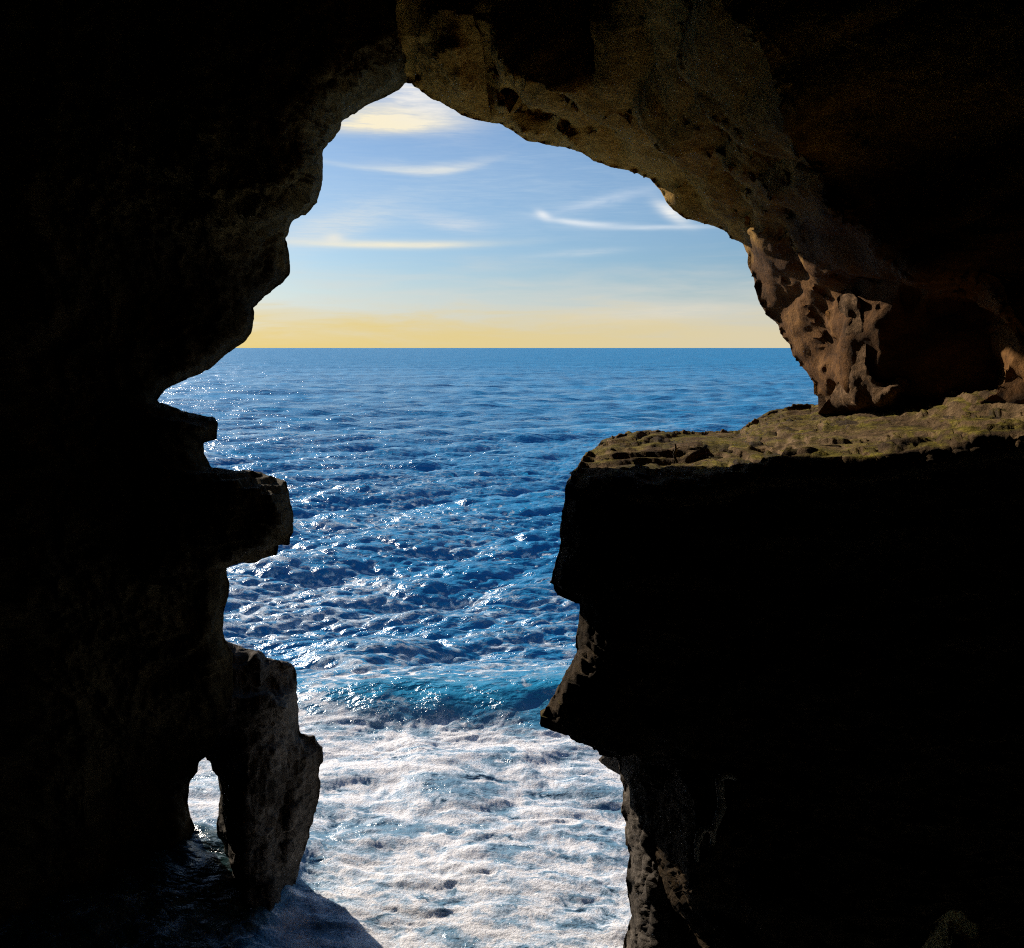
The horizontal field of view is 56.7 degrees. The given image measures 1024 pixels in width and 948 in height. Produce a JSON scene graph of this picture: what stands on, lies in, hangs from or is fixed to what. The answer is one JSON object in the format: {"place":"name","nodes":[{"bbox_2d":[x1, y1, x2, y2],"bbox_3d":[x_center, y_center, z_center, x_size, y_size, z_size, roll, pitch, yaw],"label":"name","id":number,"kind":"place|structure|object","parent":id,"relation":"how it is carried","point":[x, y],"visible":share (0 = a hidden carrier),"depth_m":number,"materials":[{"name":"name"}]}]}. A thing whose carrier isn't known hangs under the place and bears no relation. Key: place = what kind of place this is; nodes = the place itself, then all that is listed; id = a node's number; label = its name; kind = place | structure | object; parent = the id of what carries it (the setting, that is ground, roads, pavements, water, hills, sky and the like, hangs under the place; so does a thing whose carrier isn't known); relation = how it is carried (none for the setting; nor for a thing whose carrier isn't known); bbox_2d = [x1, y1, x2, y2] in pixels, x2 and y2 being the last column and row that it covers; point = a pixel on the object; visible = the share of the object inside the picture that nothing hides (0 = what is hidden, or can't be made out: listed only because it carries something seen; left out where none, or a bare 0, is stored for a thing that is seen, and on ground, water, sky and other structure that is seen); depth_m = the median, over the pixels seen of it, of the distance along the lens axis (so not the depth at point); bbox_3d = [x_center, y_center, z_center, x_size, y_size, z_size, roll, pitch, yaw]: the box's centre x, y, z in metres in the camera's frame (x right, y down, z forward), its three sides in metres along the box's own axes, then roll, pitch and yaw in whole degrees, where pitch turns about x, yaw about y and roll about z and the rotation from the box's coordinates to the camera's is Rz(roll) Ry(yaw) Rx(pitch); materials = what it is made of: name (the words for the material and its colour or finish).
{"place":"outdoors","nodes":[
{"label":"outdoors","id":0,"kind":"place"},
{"bbox_2d":[0,0,408,925],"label":"cave wall","id":1,"kind":"structure","parent":0,"point":[160,172],"depth_m":10.76,"materials":[{"name":"brown stone"}]},
{"bbox_2d":[0,348,817,947],"bbox_3d":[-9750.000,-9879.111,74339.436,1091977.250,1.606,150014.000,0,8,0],"label":"sea","id":2,"kind":"structure","parent":0,"point":[426,486],"depth_m":45.12,"materials":[{"name":"liquid"}]},
{"bbox_2d":[206,640,322,910],"bbox_3d":[-3.693,5.087,13.840,1.827,5.507,1.800,0,8,0],"label":"sea stack","id":3,"kind":"object","parent":2,"relation":"in","point":[264,756],"visible":0.75,"depth_m":13.29,"materials":[{"name":"stone"}]},
{"bbox_2d":[188,702,631,947],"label":"surf foam","id":4,"kind":"object","parent":2,"relation":"on","point":[409,846],"visible":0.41,"depth_m":15.56,"materials":[{"name":"liquid"}]},
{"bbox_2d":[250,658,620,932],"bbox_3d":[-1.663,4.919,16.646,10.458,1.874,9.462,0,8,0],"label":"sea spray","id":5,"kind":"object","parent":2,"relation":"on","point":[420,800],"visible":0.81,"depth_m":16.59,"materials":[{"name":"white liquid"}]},
{"bbox_2d":[540,389,1023,947],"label":"rock ledge","id":6,"kind":"object","parent":2,"relation":"in","point":[786,701],"visible":0.98,"depth_m":7.10,"materials":[{"name":"brown stone"}]},
{"bbox_2d":[395,0,1023,414],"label":"rock arch","id":7,"kind":"object","parent":6,"relation":"on","point":[849,174],"visible":0.95,"depth_m":7.35,"materials":[{"name":"brown stone"}]},
{"bbox_2d":[236,83,789,347],"label":"sky","id":8,"kind":"structure","parent":0,"point":[430,225],"materials":[{"name":"blue"}]},
{"bbox_2d":[673,444,679,462],"bbox_3d":[1.325,-0.164,7.623,0.057,0.155,0.068,0,8,0],"label":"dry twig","id":9,"kind":"object","parent":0,"point":[674,456],"visible":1,"depth_m":7.63,"materials":[{"name":"brown wood"}]},
{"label":"cave chamber","id":10,"kind":"structure","parent":0,"visible":0},
{"bbox_2d":[921,909,981,947],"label":"boulder","id":11,"kind":"object","parent":10,"relation":"attached to","point":[952,928],"visible":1,"depth_m":2.97,"materials":[{"name":"brown stone"}]}
]}

